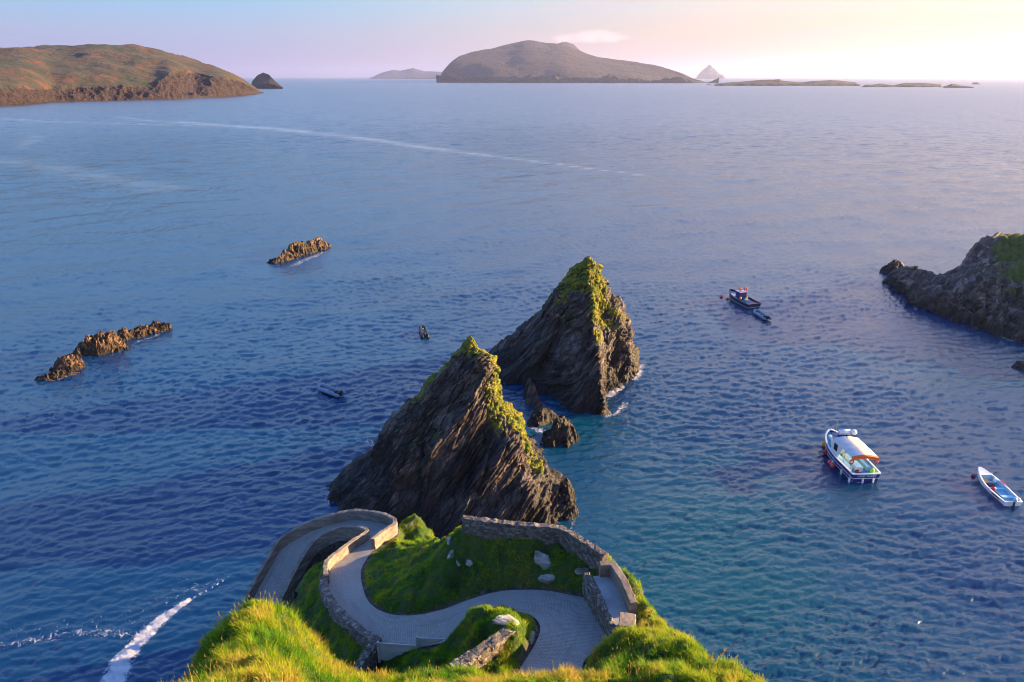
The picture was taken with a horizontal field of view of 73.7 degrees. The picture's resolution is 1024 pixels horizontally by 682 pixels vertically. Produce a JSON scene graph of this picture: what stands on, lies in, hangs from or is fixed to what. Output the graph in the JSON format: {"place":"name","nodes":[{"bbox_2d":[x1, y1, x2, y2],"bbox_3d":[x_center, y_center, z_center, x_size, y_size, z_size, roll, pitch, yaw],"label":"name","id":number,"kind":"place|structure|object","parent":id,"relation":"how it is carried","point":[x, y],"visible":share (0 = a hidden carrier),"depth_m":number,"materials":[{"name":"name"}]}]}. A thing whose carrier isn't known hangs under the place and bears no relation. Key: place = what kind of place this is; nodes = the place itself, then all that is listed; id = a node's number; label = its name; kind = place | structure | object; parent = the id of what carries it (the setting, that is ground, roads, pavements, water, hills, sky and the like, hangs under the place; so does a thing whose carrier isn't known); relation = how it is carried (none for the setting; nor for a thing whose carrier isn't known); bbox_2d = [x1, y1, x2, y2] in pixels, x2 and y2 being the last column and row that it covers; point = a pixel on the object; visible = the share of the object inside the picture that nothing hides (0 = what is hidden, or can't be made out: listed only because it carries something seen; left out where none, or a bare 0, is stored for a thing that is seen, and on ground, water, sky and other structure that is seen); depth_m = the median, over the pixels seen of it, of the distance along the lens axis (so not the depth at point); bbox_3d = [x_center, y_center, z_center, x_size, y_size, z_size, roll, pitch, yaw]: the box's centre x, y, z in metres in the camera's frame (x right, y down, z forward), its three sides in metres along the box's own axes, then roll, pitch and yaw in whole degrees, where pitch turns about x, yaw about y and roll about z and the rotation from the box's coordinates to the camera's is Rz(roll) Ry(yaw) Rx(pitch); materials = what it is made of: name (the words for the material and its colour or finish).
{"place":"outdoors","nodes":[
{"label":"outdoors","id":0,"kind":"place"},
{"bbox_2d":[370,68,441,78],"bbox_3d":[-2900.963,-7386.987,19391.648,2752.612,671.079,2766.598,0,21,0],"label":"island","id":1,"kind":"structure","parent":0,"point":[412,73],"depth_m":18471.10,"materials":[{"name":"grey stone"}]},
{"bbox_2d":[253,520,604,674],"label":"road","id":2,"kind":"structure","parent":0,"point":[570,629],"depth_m":41.74,"materials":[{"name":"grey concrete"}]},
{"bbox_2d":[377,636,447,662],"bbox_3d":[-5.823,18.294,40.365,4.273,1.980,0.294,0,21,0],"label":"panel barrier","id":3,"kind":"object","parent":2,"relation":"on","point":[387,651],"visible":0.48,"depth_m":40.26,"materials":[{"name":"metal"}]},
{"bbox_2d":[157,513,767,681],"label":"ground","id":4,"kind":"structure","parent":0,"point":[455,571],"depth_m":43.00,"materials":[{"name":"green plant"}]},
{"bbox_2d":[289,591,296,602],"bbox_3d":[-16.500,20.272,51.924,1.160,2.685,1.728,0,21,0],"label":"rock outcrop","id":5,"kind":"object","parent":4,"relation":"on","point":[293,597],"visible":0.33,"depth_m":51.51,"materials":[{"name":"grey stone"}]},
{"bbox_2d":[295,540,374,588],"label":"retaining wall","id":6,"kind":"structure","parent":4,"relation":"on","point":[324,553],"depth_m":60.02,"materials":[{"name":"grey stone"}]},
{"bbox_2d":[234,509,397,612],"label":"parapet wall","id":7,"kind":"structure","parent":6,"relation":"on","point":[381,537],"depth_m":60.06,"materials":[{"name":"concrete"}]},
{"bbox_2d":[276,525,369,605],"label":"parapet wall","id":8,"kind":"structure","parent":6,"relation":"on","point":[357,535],"depth_m":58.52,"materials":[{"name":"concrete"}]},
{"bbox_2d":[319,577,382,673],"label":"rubble wall","id":9,"kind":"structure","parent":4,"relation":"on","point":[346,621],"depth_m":42.46,"materials":[{"name":"stone"}]},
{"bbox_2d":[447,549,453,559],"bbox_3d":[-3.879,14.018,44.509,0.511,0.984,0.722,5,22,13],"label":"rock outcrop","id":10,"kind":"object","parent":4,"relation":"on","point":[451,552],"visible":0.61,"depth_m":44.23,"materials":[{"name":"grey stone"}]},
{"bbox_2d":[465,559,472,566],"bbox_3d":[-2.664,14.438,43.992,0.528,0.879,0.659,9,23,21],"label":"rock outcrop","id":11,"kind":"object","parent":4,"relation":"on","point":[469,563],"visible":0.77,"depth_m":43.66,"materials":[{"name":"grey stone"}]},
{"bbox_2d":[449,626,517,670],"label":"stone wall","id":12,"kind":"structure","parent":4,"relation":"on","point":[480,653],"depth_m":34.08,"materials":[{"name":"grey stone"}]},
{"bbox_2d":[492,614,519,625],"bbox_3d":[-0.337,14.638,35.745,1.460,0.374,0.811,0,21,0],"label":"rock outcrop","id":13,"kind":"object","parent":4,"relation":"on","point":[501,620],"visible":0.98,"depth_m":35.58,"materials":[{"name":"grey stone"}]},
{"bbox_2d":[529,631,534,643],"bbox_3d":[0.945,15.916,36.607,0.500,0.553,0.970,7,22,18],"label":"rock outcrop","id":14,"kind":"object","parent":4,"relation":"on","point":[532,636],"visible":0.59,"depth_m":36.36,"materials":[{"name":"grey stone"}]},
{"bbox_2d":[461,515,608,570],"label":"stone wall","id":15,"kind":"structure","parent":4,"relation":"on","point":[591,555],"depth_m":43.49,"materials":[{"name":"grey stone"}]},
{"bbox_2d":[534,551,550,569],"bbox_3d":[2.356,14.143,43.333,1.955,2.031,1.149,-11,24,-26],"label":"rock outcrop","id":16,"kind":"object","parent":4,"relation":"on","point":[540,558],"visible":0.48,"depth_m":42.84,"materials":[{"name":"grey stone"}]},
{"bbox_2d":[538,574,554,583],"bbox_3d":[2.276,14.691,42.237,1.407,0.648,0.673,0,21,0],"label":"rock outcrop","id":17,"kind":"object","parent":4,"relation":"on","point":[547,578],"visible":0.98,"depth_m":42.03,"materials":[{"name":"grey stone"}]},
{"bbox_2d":[575,567,588,574],"bbox_3d":[4.390,14.132,41.930,1.118,0.832,0.614,0,21,0],"label":"rock outcrop","id":18,"kind":"object","parent":4,"relation":"on","point":[579,571],"visible":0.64,"depth_m":41.61,"materials":[{"name":"grey stone"}]},
{"bbox_2d":[582,560,637,636],"bbox_3d":[5.658,15.201,38.087,1.970,3.756,6.156,-4,22,-11],"label":"viewing bay","id":19,"kind":"object","parent":4,"relation":"on","point":[609,597],"visible":0.77,"depth_m":38.02,"materials":[{"name":"grey stone"}]},
{"bbox_2d":[0,77,1023,681],"bbox_3d":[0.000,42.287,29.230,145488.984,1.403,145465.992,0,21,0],"label":"sea","id":20,"kind":"structure","parent":0,"point":[162,493],"depth_m":139.59,"materials":[{"name":"liquid"}]},
{"bbox_2d":[34,354,85,380],"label":"rock","id":21,"kind":"object","parent":20,"relation":"on","point":[63,366],"visible":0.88,"depth_m":124.06,"materials":[{"name":"brown stone"}]},
{"bbox_2d":[65,319,171,355],"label":"rock","id":22,"kind":"object","parent":20,"relation":"on","point":[100,343],"visible":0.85,"depth_m":133.13,"materials":[{"name":"brown stone"}]},
{"bbox_2d":[0,44,263,105],"bbox_3d":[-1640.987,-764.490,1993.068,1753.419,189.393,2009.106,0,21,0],"label":"headland","id":23,"kind":"structure","parent":20,"relation":"on","point":[62,73],"depth_m":1639.48,"materials":[{"name":"brown plant"}]},
{"bbox_2d":[251,73,282,88],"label":"sea rock","id":24,"kind":"object","parent":20,"relation":"on","point":[263,81],"visible":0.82,"depth_m":3101.24,"materials":[{"name":"grey stone"}]},
{"bbox_2d":[267,237,330,263],"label":"rock","id":25,"kind":"object","parent":20,"relation":"on","point":[296,250],"visible":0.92,"depth_m":205.07,"materials":[{"name":"brown stone"}]},
{"bbox_2d":[316,383,345,397],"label":"inflatable boat","id":26,"kind":"object","parent":20,"relation":"on","point":[331,391],"visible":1,"depth_m":115.75,"materials":[{"name":"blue rubber"}]},
{"bbox_2d":[419,325,428,337],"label":"inflatable boat","id":27,"kind":"object","parent":20,"relation":"on","point":[424,332],"visible":1,"depth_m":142.26,"materials":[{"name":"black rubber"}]},
{"bbox_2d":[325,336,573,539],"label":"sea stack","id":28,"kind":"object","parent":20,"relation":"in","point":[454,442],"visible":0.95,"depth_m":81.83,"materials":[{"name":"grey stone"}]},
{"bbox_2d":[523,378,543,409],"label":"boulder","id":29,"kind":"object","parent":20,"relation":"in","point":[532,399],"visible":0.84,"depth_m":110.81,"materials":[{"name":"grey stone"}]},
{"bbox_2d":[527,407,557,427],"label":"boulder","id":30,"kind":"object","parent":20,"relation":"in","point":[539,416],"visible":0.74,"depth_m":104.94,"materials":[{"name":"stone"}]},
{"bbox_2d":[540,416,578,447],"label":"boulder","id":31,"kind":"object","parent":20,"relation":"in","point":[561,430],"visible":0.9,"depth_m":98.98,"materials":[{"name":"stone"}]},
{"bbox_2d":[488,256,639,415],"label":"sea stack","id":32,"kind":"object","parent":20,"relation":"in","point":[571,347],"visible":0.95,"depth_m":115.59,"materials":[{"name":"grey stone"}]},
{"bbox_2d":[559,477,578,520],"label":"rock","id":33,"kind":"object","parent":20,"relation":"on","point":[567,488],"visible":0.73,"depth_m":83.25,"materials":[{"name":"stone"}]},
{"bbox_2d":[729,284,760,308],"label":"fishing boat","id":34,"kind":"object","parent":20,"relation":"on","point":[740,297],"visible":0.98,"depth_m":160.78,"materials":[{"name":"blue paint"}]},
{"bbox_2d":[753,309,771,319],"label":"inflatable boat","id":35,"kind":"object","parent":20,"relation":"on","point":[761,314],"visible":1,"depth_m":152.42,"materials":[{"name":"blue rubber"}]},
{"bbox_2d":[825,421,880,482],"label":"passenger boat","id":36,"kind":"object","parent":20,"relation":"on","point":[849,455],"visible":0.98,"depth_m":92.09,"materials":[{"name":"white paint"}]},
{"bbox_2d":[880,259,903,274],"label":"rock","id":37,"kind":"object","parent":20,"relation":"on","point":[893,265],"visible":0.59,"depth_m":186.27,"materials":[{"name":"grey stone"}]},
{"bbox_2d":[882,231,1023,343],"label":"headland","id":38,"kind":"structure","parent":20,"relation":"on","point":[980,286],"depth_m":154.24,"materials":[{"name":"grey stone"}]},
{"bbox_2d":[977,467,1022,507],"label":"motor boat","id":39,"kind":"object","parent":20,"relation":"on","point":[999,490],"visible":1,"depth_m":87.77,"materials":[{"name":"white paint"}]},
{"bbox_2d":[1011,360,1023,369],"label":"rock","id":40,"kind":"object","parent":20,"relation":"on","point":[1018,365],"visible":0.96,"depth_m":126.32,"materials":[{"name":"grey stone"}]},
{"bbox_2d":[0,0,1023,76],"label":"sky","id":41,"kind":"structure","parent":0,"point":[242,38],"materials":[{"name":"blue"}]},
{"bbox_2d":[558,42,578,49],"bbox_3d":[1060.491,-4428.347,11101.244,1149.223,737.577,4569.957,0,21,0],"label":"island","id":42,"kind":"structure","parent":0,"point":[569,45],"depth_m":10252.55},
{"bbox_2d":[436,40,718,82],"bbox_3d":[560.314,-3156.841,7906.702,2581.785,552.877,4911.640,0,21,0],"label":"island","id":43,"kind":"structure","parent":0,"point":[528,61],"depth_m":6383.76,"materials":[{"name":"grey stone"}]},
{"bbox_2d":[696,65,724,78],"bbox_3d":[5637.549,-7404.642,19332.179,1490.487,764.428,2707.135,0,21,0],"label":"island","id":44,"kind":"structure","parent":0,"point":[709,72],"depth_m":18429.05,"materials":[{"name":"grey stone"}]},
{"bbox_2d":[714,79,859,85],"bbox_3d":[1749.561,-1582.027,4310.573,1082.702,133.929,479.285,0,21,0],"label":"island","id":45,"kind":"structure","parent":0,"point":[777,82],"depth_m":4125.18,"materials":[{"name":"grey stone"}]},
{"bbox_2d":[862,83,941,86],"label":"island","id":46,"kind":"structure","parent":0,"point":[910,85],"depth_m":3609.80,"materials":[{"name":"grey stone"}]},
{"bbox_2d":[943,84,973,87],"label":"island","id":47,"kind":"structure","parent":0,"point":[954,86],"depth_m":3327.44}
]}

